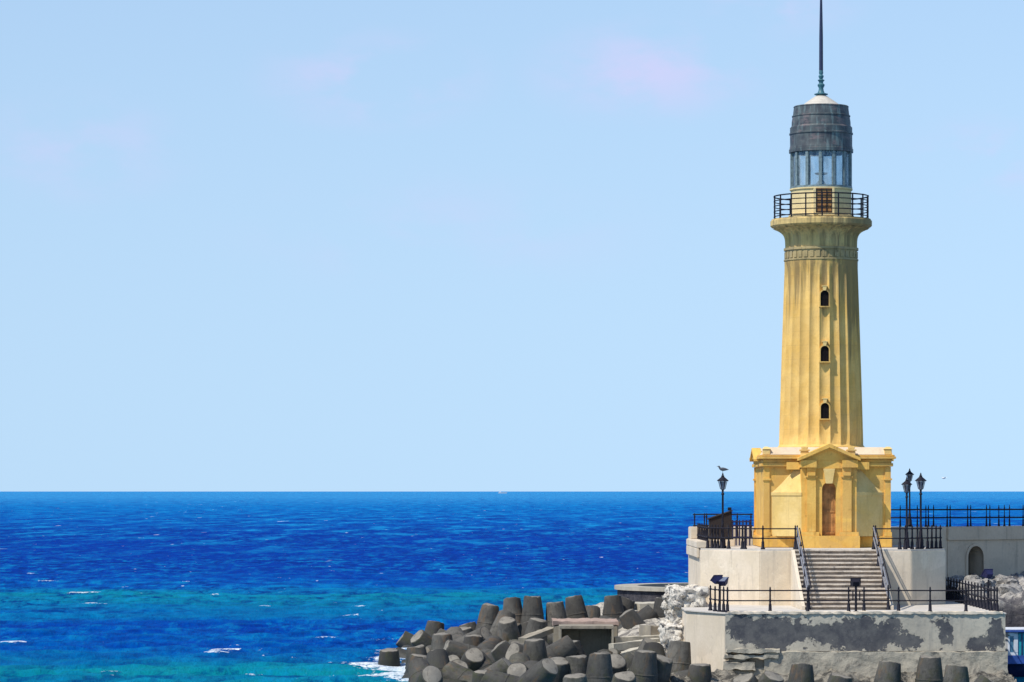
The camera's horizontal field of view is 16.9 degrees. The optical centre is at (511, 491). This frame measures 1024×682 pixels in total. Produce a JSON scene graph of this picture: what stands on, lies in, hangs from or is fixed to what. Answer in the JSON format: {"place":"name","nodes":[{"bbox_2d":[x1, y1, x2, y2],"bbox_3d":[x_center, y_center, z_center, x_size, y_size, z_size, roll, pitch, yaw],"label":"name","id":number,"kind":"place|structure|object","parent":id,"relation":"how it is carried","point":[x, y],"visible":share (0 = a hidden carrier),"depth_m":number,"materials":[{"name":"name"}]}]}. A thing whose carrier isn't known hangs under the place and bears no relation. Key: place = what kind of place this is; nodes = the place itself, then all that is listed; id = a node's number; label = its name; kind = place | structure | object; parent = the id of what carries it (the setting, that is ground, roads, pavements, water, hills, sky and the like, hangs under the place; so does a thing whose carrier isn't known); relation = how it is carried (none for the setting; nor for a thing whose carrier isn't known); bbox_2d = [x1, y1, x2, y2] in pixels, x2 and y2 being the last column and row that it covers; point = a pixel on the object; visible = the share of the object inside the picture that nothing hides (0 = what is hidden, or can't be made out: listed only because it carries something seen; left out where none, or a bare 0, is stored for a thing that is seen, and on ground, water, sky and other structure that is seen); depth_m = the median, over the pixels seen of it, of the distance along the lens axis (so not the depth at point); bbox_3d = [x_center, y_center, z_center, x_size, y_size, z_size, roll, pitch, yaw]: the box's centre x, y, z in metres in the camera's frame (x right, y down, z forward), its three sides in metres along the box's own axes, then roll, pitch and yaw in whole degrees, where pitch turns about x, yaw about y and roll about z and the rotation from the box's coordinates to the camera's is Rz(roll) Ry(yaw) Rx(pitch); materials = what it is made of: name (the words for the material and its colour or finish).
{"place":"outdoors","nodes":[
{"label":"outdoors","id":0,"kind":"place"},
{"bbox_2d":[0,491,1023,681],"bbox_3d":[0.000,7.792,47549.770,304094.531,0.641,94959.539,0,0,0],"label":"sea","id":1,"kind":"structure","parent":0,"point":[221,586],"depth_m":360.15,"materials":[{"name":"liquid"}]},
{"bbox_2d":[378,648,400,666],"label":"tetrapod","id":2,"kind":"object","parent":1,"relation":"in","point":[389,657],"visible":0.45,"depth_m":153.85,"materials":[{"name":"concrete"}]},
{"bbox_2d":[396,631,412,647],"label":"tetrapod","id":3,"kind":"object","parent":1,"relation":"in","point":[405,638],"visible":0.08,"depth_m":169.13,"materials":[{"name":"concrete"}]},
{"bbox_2d":[404,654,426,673],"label":"tetrapod","id":4,"kind":"object","parent":1,"relation":"in","point":[412,656],"visible":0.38,"depth_m":146.44,"materials":[{"name":"concrete"}]},
{"bbox_2d":[405,644,426,668],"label":"tetrapod","id":5,"kind":"object","parent":1,"relation":"in","point":[420,649],"visible":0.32,"depth_m":151.00,"materials":[{"name":"concrete"}]},
{"bbox_2d":[410,630,431,646],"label":"tetrapod","id":6,"kind":"object","parent":1,"relation":"in","point":[422,637],"visible":0.07,"depth_m":158.22,"materials":[{"name":"concrete"}]},
{"bbox_2d":[408,658,442,681],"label":"tetrapod","id":7,"kind":"object","parent":1,"relation":"in","point":[421,670],"visible":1,"depth_m":133.24,"materials":[{"name":"concrete"}]},
{"bbox_2d":[425,620,443,635],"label":"tetrapod","id":8,"kind":"object","parent":1,"relation":"in","point":[432,628],"visible":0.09,"depth_m":167.66,"materials":[{"name":"concrete"}]},
{"bbox_2d":[431,633,452,649],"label":"tetrapod","id":9,"kind":"object","parent":1,"relation":"in","point":[439,640],"visible":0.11,"depth_m":149.31,"materials":[{"name":"concrete"}]},
{"bbox_2d":[426,649,466,681],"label":"tetrapod","id":10,"kind":"object","parent":1,"relation":"in","point":[439,659],"visible":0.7,"depth_m":136.95,"materials":[{"name":"concrete"}]},
{"bbox_2d":[426,626,491,652],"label":"tetrapod","id":11,"kind":"object","parent":1,"relation":"in","point":[458,634],"visible":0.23,"depth_m":152.15,"materials":[{"name":"concrete"}]},
{"bbox_2d":[443,636,501,662],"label":"tetrapod","id":12,"kind":"object","parent":1,"relation":"in","point":[486,646],"visible":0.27,"depth_m":147.34,"materials":[{"name":"concrete"}]},
{"bbox_2d":[461,647,483,670],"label":"tetrapod","id":13,"kind":"object","parent":1,"relation":"in","point":[473,658],"visible":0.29,"depth_m":139.13,"materials":[{"name":"concrete"}]},
{"bbox_2d":[463,634,483,645],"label":"tetrapod","id":14,"kind":"object","parent":1,"relation":"in","point":[475,639],"visible":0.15,"depth_m":150.62,"materials":[{"name":"concrete"}]},
{"bbox_2d":[441,658,511,681],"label":"tetrapod","id":15,"kind":"object","parent":1,"relation":"in","point":[452,670],"visible":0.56,"depth_m":135.84,"materials":[{"name":"concrete"}]},
{"bbox_2d":[472,670,485,681],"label":"tetrapod","id":16,"kind":"object","parent":1,"relation":"in","point":[477,675],"visible":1,"depth_m":131.22,"materials":[{"name":"concrete"}]},
{"bbox_2d":[476,651,492,670],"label":"tetrapod","id":17,"kind":"object","parent":1,"relation":"in","point":[487,662],"visible":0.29,"depth_m":139.18,"materials":[{"name":"concrete"}]},
{"bbox_2d":[475,603,498,630],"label":"tetrapod","id":18,"kind":"object","parent":1,"relation":"in","point":[488,613],"visible":0.18,"depth_m":167.06,"materials":[{"name":"concrete"}]},
{"bbox_2d":[491,640,510,660],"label":"tetrapod","id":19,"kind":"object","parent":1,"relation":"in","point":[499,651],"visible":0.17,"depth_m":143.97,"materials":[{"name":"concrete"}]},
{"bbox_2d":[490,610,515,635],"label":"tetrapod","id":20,"kind":"object","parent":1,"relation":"in","point":[500,614],"visible":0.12,"depth_m":164.98,"materials":[{"name":"concrete"}]},
{"bbox_2d":[497,616,520,641],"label":"tetrapod","id":21,"kind":"object","parent":1,"relation":"in","point":[507,630],"visible":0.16,"depth_m":162.06,"materials":[{"name":"concrete"}]},
{"bbox_2d":[503,597,521,625],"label":"tetrapod","id":22,"kind":"object","parent":1,"relation":"in","point":[513,605],"visible":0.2,"depth_m":169.64,"materials":[{"name":"concrete"}]},
{"bbox_2d":[481,658,557,681],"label":"tetrapod","id":23,"kind":"object","parent":1,"relation":"in","point":[544,670],"visible":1,"depth_m":130.48,"materials":[{"name":"concrete"}]},
{"bbox_2d":[509,652,529,663],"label":"tetrapod","id":24,"kind":"object","parent":1,"relation":"in","point":[519,657],"visible":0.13,"depth_m":138.41,"materials":[{"name":"concrete"}]},
{"bbox_2d":[506,660,538,676],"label":"tetrapod","id":25,"kind":"object","parent":1,"relation":"in","point":[518,669],"visible":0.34,"depth_m":133.68,"materials":[{"name":"concrete"}]},
{"bbox_2d":[523,638,547,660],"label":"tetrapod","id":26,"kind":"object","parent":1,"relation":"in","point":[534,649],"visible":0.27,"depth_m":139.29,"materials":[{"name":"concrete"}]},
{"bbox_2d":[524,618,547,641],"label":"tetrapod","id":27,"kind":"object","parent":1,"relation":"in","point":[534,624],"visible":0.1,"depth_m":157.67,"materials":[{"name":"concrete"}]},
{"bbox_2d":[505,635,578,659],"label":"tetrapod","id":28,"kind":"object","parent":1,"relation":"in","point":[564,646],"visible":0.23,"depth_m":141.79,"materials":[{"name":"concrete"}]},
{"bbox_2d":[546,601,566,644],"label":"tetrapod","id":29,"kind":"object","parent":1,"relation":"in","point":[555,610],"visible":0.19,"depth_m":169.37,"materials":[{"name":"concrete"}]},
{"bbox_2d":[550,657,568,681],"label":"tetrapod","id":30,"kind":"object","parent":1,"relation":"in","point":[562,663],"visible":0.46,"depth_m":132.76,"materials":[{"name":"concrete"}]},
{"bbox_2d":[563,673,586,681],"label":"tetrapod","id":31,"kind":"object","parent":1,"relation":"in","point":[579,677],"visible":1,"depth_m":125.39,"materials":[{"name":"concrete"}]},
{"bbox_2d":[565,655,587,673],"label":"tetrapod","id":32,"kind":"object","parent":1,"relation":"in","point":[578,663],"visible":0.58,"depth_m":132.88,"materials":[{"name":"concrete"}]},
{"bbox_2d":[565,595,588,618],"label":"tetrapod","id":33,"kind":"object","parent":1,"relation":"in","point":[575,607],"visible":0.16,"depth_m":170.80,"materials":[{"name":"concrete"}]},
{"bbox_2d":[585,605,600,617],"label":"tetrapod","id":34,"kind":"object","parent":1,"relation":"in","point":[593,611],"visible":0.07,"depth_m":176.54,"materials":[{"name":"concrete"}]},
{"bbox_2d":[586,652,612,681],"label":"tetrapod","id":35,"kind":"object","parent":1,"relation":"in","point":[599,667],"visible":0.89,"depth_m":131.74,"materials":[{"name":"concrete"}]},
{"bbox_2d":[602,595,623,618],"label":"tetrapod","id":36,"kind":"object","parent":1,"relation":"in","point":[613,607],"visible":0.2,"depth_m":170.54,"materials":[{"name":"concrete"}]},
{"bbox_2d":[611,654,626,674],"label":"tetrapod","id":37,"kind":"object","parent":1,"relation":"in","point":[619,663],"visible":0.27,"depth_m":134.39,"materials":[{"name":"concrete"}]},
{"bbox_2d":[612,671,635,681],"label":"tetrapod","id":38,"kind":"object","parent":1,"relation":"in","point":[627,676],"visible":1,"depth_m":127.42,"materials":[{"name":"concrete"}]},
{"bbox_2d":[621,596,634,611],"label":"tetrapod","id":39,"kind":"object","parent":1,"relation":"in","point":[628,603],"visible":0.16,"depth_m":171.54,"materials":[{"name":"concrete"}]},
{"bbox_2d":[623,651,633,668],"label":"tetrapod","id":40,"kind":"object","parent":1,"relation":"in","point":[628,656],"visible":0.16,"depth_m":140.93,"materials":[{"name":"concrete"}]},
{"bbox_2d":[619,608,645,629],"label":"tetrapod","id":41,"kind":"object","parent":1,"relation":"in","point":[630,618],"visible":0.15,"depth_m":166.50,"materials":[{"name":"concrete"}]},
{"bbox_2d":[630,650,657,681],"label":"tetrapod","id":42,"kind":"object","parent":1,"relation":"in","point":[643,668],"visible":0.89,"depth_m":132.83,"materials":[{"name":"concrete"}]},
{"bbox_2d":[627,642,665,669],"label":"tetrapod","id":43,"kind":"object","parent":1,"relation":"in","point":[657,647],"visible":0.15,"depth_m":142.12,"materials":[{"name":"concrete"}]},
{"bbox_2d":[653,597,664,617],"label":"tetrapod","id":44,"kind":"object","parent":1,"relation":"in","point":[658,609],"visible":0.06,"depth_m":169.69,"materials":[{"name":"concrete"}]},
{"bbox_2d":[657,654,672,681],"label":"tetrapod","id":45,"kind":"object","parent":1,"relation":"in","point":[664,665],"visible":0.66,"depth_m":133.70,"materials":[{"name":"concrete"}]},
{"bbox_2d":[666,640,690,672],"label":"tetrapod","id":46,"kind":"object","parent":1,"relation":"in","point":[678,653],"visible":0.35,"depth_m":138.74,"materials":[{"name":"concrete"}]},
{"bbox_2d":[687,663,711,681],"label":"tetrapod","id":47,"kind":"object","parent":1,"relation":"in","point":[700,672],"visible":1,"depth_m":134.30,"materials":[{"name":"concrete"}]},
{"bbox_2d":[733,673,757,681],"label":"tetrapod","id":48,"kind":"object","parent":1,"relation":"in","point":[749,677],"visible":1,"depth_m":128.47,"materials":[{"name":"concrete"}]},
{"bbox_2d":[758,671,783,681],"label":"tetrapod","id":49,"kind":"object","parent":1,"relation":"in","point":[768,676],"visible":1,"depth_m":128.32,"materials":[{"name":"concrete"}]},
{"bbox_2d":[788,663,813,681],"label":"tetrapod","id":50,"kind":"object","parent":1,"relation":"in","point":[801,672],"visible":1,"depth_m":132.94,"materials":[{"name":"concrete"}]},
{"bbox_2d":[827,673,851,681],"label":"tetrapod","id":51,"kind":"object","parent":1,"relation":"in","point":[834,677],"visible":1,"depth_m":129.09,"materials":[{"name":"concrete"}]},
{"bbox_2d":[670,668,1016,681],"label":"foreshore rubble","id":52,"kind":"object","parent":1,"relation":"in","point":[719,675],"visible":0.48,"depth_m":135.08,"materials":[{"name":"stone"}]},
{"bbox_2d":[874,661,900,681],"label":"tetrapod","id":53,"kind":"object","parent":1,"relation":"in","point":[888,671],"visible":1,"depth_m":133.24,"materials":[{"name":"concrete"}]},
{"bbox_2d":[915,655,942,681],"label":"tetrapod","id":54,"kind":"object","parent":1,"relation":"in","point":[929,668],"visible":0.94,"depth_m":133.21,"materials":[{"name":"concrete"}]},
{"bbox_2d":[943,665,968,681],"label":"tetrapod","id":55,"kind":"object","parent":1,"relation":"in","point":[953,673],"visible":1,"depth_m":131.64,"materials":[{"name":"concrete"}]},
{"bbox_2d":[1005,627,1023,676],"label":"moored boat","id":56,"kind":"object","parent":1,"relation":"on","point":[1014,643],"visible":0.66,"depth_m":144.58,"materials":[{"name":"blue paint"}]},
{"bbox_2d":[0,0,1023,490],"label":"sky","id":57,"kind":"structure","parent":0,"point":[246,245],"materials":[{"name":"blue"}]},
{"bbox_2d":[593,602,664,636],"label":"rubble shore","id":58,"kind":"structure","parent":0,"point":[633,631],"depth_m":166.38,"materials":[{"name":"stone"}]},
{"bbox_2d":[520,596,543,622],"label":"tetrapod","id":59,"kind":"object","parent":58,"relation":"on","point":[532,607],"visible":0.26,"depth_m":169.16,"materials":[{"name":"concrete"}]},
{"bbox_2d":[551,618,618,642],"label":"concrete box","id":60,"kind":"object","parent":58,"relation":"on","point":[556,622],"visible":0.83,"depth_m":151.75,"materials":[{"name":"concrete"}]},
{"bbox_2d":[559,624,613,658],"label":"concrete box","id":61,"kind":"object","parent":58,"relation":"on","point":[593,638],"visible":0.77,"depth_m":151.20,"materials":[{"name":"concrete"}]},
{"bbox_2d":[599,605,658,629],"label":"tetrapod","id":62,"kind":"object","parent":58,"relation":"on","point":[646,612],"visible":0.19,"depth_m":168.81,"materials":[{"name":"concrete"}]},
{"bbox_2d":[634,602,653,609],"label":"concrete beam","id":63,"kind":"structure","parent":58,"relation":"on","point":[639,605],"depth_m":171.62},
{"bbox_2d":[639,625,659,635],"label":"concrete beam","id":64,"kind":"structure","parent":58,"relation":"on","point":[648,630],"depth_m":156.73,"materials":[{"name":"concrete"}]},
{"bbox_2d":[614,583,687,601],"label":"round basin","id":65,"kind":"object","parent":58,"relation":"on","point":[644,592],"visible":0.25,"depth_m":178.15,"materials":[{"name":"concrete"}]},
{"bbox_2d":[657,620,683,655],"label":"rubble shoulder","id":66,"kind":"object","parent":58,"relation":"on","point":[667,629],"visible":0.3,"depth_m":142.69},
{"bbox_2d":[664,584,709,622],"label":"rubble mass","id":67,"kind":"object","parent":58,"relation":"on","point":[695,593],"visible":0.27,"depth_m":144.49,"materials":[{"name":"stone"}]},
{"bbox_2d":[681,601,1007,676],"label":"platform","id":68,"kind":"structure","parent":58,"relation":"on","point":[755,640],"depth_m":137.56,"materials":[{"name":"paint"}]},
{"bbox_2d":[708,585,725,611],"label":"railing","id":69,"kind":"object","parent":68,"relation":"on","point":[715,604],"visible":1,"depth_m":138.86,"materials":[{"name":"black metal"}]},
{"bbox_2d":[710,575,728,602],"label":"floodlight","id":70,"kind":"object","parent":68,"relation":"on","point":[720,580],"visible":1,"depth_m":138.86,"materials":[{"name":"black metal"}]},
{"bbox_2d":[725,587,850,611],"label":"railing","id":71,"kind":"object","parent":68,"relation":"on","point":[770,604],"visible":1,"depth_m":137.93,"materials":[{"name":"black metal"}]},
{"bbox_2d":[686,538,945,604],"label":"terrace","id":72,"kind":"structure","parent":68,"relation":"on","point":[751,567],"depth_m":146.99,"materials":[{"name":"paint"}]},
{"bbox_2d":[697,523,727,547],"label":"railing","id":73,"kind":"object","parent":72,"relation":"on","point":[702,535],"visible":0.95,"depth_m":149.17,"materials":[{"name":"black metal"}]},
{"bbox_2d":[707,507,734,545],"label":"slope topped chest","id":74,"kind":"object","parent":72,"relation":"on","point":[716,520],"visible":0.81,"depth_m":154.78,"materials":[{"name":"paint"}]},
{"bbox_2d":[693,513,752,537],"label":"railing","id":75,"kind":"object","parent":72,"relation":"on","point":[706,514],"visible":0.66,"depth_m":157.97,"materials":[{"name":"black metal"}]},
{"bbox_2d":[717,473,728,547],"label":"street lamp","id":76,"kind":"object","parent":72,"relation":"on","point":[722,480],"visible":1,"depth_m":149.35,"materials":[{"name":"black metal"}]},
{"bbox_2d":[732,520,751,544],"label":"picket fence","id":77,"kind":"object","parent":72,"relation":"on","point":[742,521],"visible":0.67,"depth_m":156.97,"materials":[{"name":"metal"}]},
{"bbox_2d":[727,525,795,548],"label":"railing","id":78,"kind":"object","parent":72,"relation":"on","point":[743,545],"visible":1,"depth_m":147.23,"materials":[{"name":"black metal"}]},
{"bbox_2d":[749,0,895,547],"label":"lighthouse","id":79,"kind":"object","parent":72,"relation":"on","point":[822,477],"visible":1,"depth_m":152.74,"materials":[{"name":"paint"}]},
{"bbox_2d":[813,188,834,214],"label":"gallery door","id":80,"kind":"structure","parent":79,"relation":"in","point":[815,205],"depth_m":152.86,"materials":[{"name":"brown wood"}]},
{"bbox_2d":[819,285,829,306],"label":"window","id":81,"kind":"structure","parent":79,"relation":"in","point":[824,295],"depth_m":152.60,"materials":[{"name":"glass"}]},
{"bbox_2d":[819,341,830,362],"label":"window","id":82,"kind":"structure","parent":79,"relation":"in","point":[824,351],"depth_m":152.52,"materials":[{"name":"glass"}]},
{"bbox_2d":[819,398,830,419],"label":"window","id":83,"kind":"structure","parent":79,"relation":"in","point":[824,409],"depth_m":152.45,"materials":[{"name":"glass"}]},
{"bbox_2d":[901,477,911,547],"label":"street lamp","id":84,"kind":"object","parent":72,"relation":"on","point":[906,484],"visible":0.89,"depth_m":149.55,"materials":[{"name":"black metal"}]},
{"bbox_2d":[875,525,942,548],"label":"railing","id":85,"kind":"object","parent":72,"relation":"on","point":[921,541],"visible":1,"depth_m":147.40,"materials":[{"name":"black metal"}]},
{"bbox_2d":[915,473,926,547],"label":"street lamp","id":86,"kind":"object","parent":72,"relation":"on","point":[920,480],"visible":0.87,"depth_m":149.05,"materials":[{"name":"black metal"}]},
{"bbox_2d":[791,549,893,609],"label":"staircase","id":87,"kind":"structure","parent":68,"relation":"on","point":[833,569],"depth_m":143.75,"materials":[{"name":"concrete"}]},
{"bbox_2d":[795,525,811,609],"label":"stair handrail","id":88,"kind":"object","parent":87,"relation":"on","point":[801,563],"visible":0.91,"depth_m":143.80,"materials":[{"name":"metal"}]},
{"bbox_2d":[871,525,890,609],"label":"stair handrail","id":89,"kind":"object","parent":87,"relation":"attached to","point":[882,568],"visible":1,"depth_m":143.43,"materials":[{"name":"metal"}]},
{"bbox_2d":[850,578,860,611],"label":"floodlight","id":90,"kind":"object","parent":68,"relation":"on","point":[855,582],"visible":1,"depth_m":137.96,"materials":[{"name":"black metal"}]},
{"bbox_2d":[862,587,998,611],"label":"railing","id":91,"kind":"object","parent":68,"relation":"on","point":[930,604],"visible":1,"depth_m":137.93,"materials":[{"name":"black metal"}]},
{"bbox_2d":[946,577,995,610],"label":"railing","id":92,"kind":"object","parent":68,"relation":"on","point":[987,605],"visible":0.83,"depth_m":145.80,"materials":[{"name":"black metal"}]},
{"bbox_2d":[949,571,1023,632],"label":"quay ground","id":93,"kind":"structure","parent":0,"point":[1011,604],"depth_m":149.21,"materials":[{"name":"stone"}]},
{"bbox_2d":[688,526,1023,594],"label":"sea wall","id":94,"kind":"structure","parent":93,"relation":"on","point":[978,550],"depth_m":160.18,"materials":[{"name":"paint"}]},
{"bbox_2d":[905,468,913,526],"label":"street lamp","id":95,"kind":"object","parent":94,"relation":"on","point":[909,474],"visible":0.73,"depth_m":159.79,"materials":[{"name":"black metal"}]},
{"bbox_2d":[891,505,1023,526],"bbox_3d":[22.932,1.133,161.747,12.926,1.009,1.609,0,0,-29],"label":"railing","id":96,"kind":"object","parent":94,"relation":"on","point":[947,517],"visible":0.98,"depth_m":159.80,"materials":[{"name":"black metal"}]},
{"bbox_2d":[958,579,984,591],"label":"boulder","id":97,"kind":"object","parent":93,"relation":"on","point":[979,581],"visible":0.38,"depth_m":152.26,"materials":[{"name":"stone"}]},
{"bbox_2d":[981,569,992,602],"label":"floodlight","id":98,"kind":"object","parent":93,"relation":"on","point":[987,573],"visible":0.73,"depth_m":147.45,"materials":[{"name":"black metal"}]},
{"bbox_2d":[995,584,1020,593],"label":"boulder","id":99,"kind":"object","parent":93,"relation":"on","point":[1004,588],"visible":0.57,"depth_m":150.61,"materials":[{"name":"stone"}]},
{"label":"tetrapod","id":100,"kind":"object","parent":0,"visible":0},
{"bbox_2d":[610,635,658,642],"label":"concrete beam","id":101,"kind":"structure","parent":100,"relation":"on","point":[624,639],"depth_m":150.57,"materials":[{"name":"concrete"}]},
{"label":"tetrapod","id":102,"kind":"object","parent":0,"visible":0},
{"bbox_2d":[609,638,659,650],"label":"concrete beam","id":103,"kind":"structure","parent":102,"relation":"on","point":[626,645],"depth_m":147.88,"materials":[{"name":"concrete"}]},
{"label":"tetrapod","id":104,"kind":"object","parent":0,"visible":0},
{"bbox_2d":[518,627,552,642],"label":"concrete beam","id":105,"kind":"structure","parent":104,"relation":"on","point":[541,633],"depth_m":151.84,"materials":[{"name":"concrete"}]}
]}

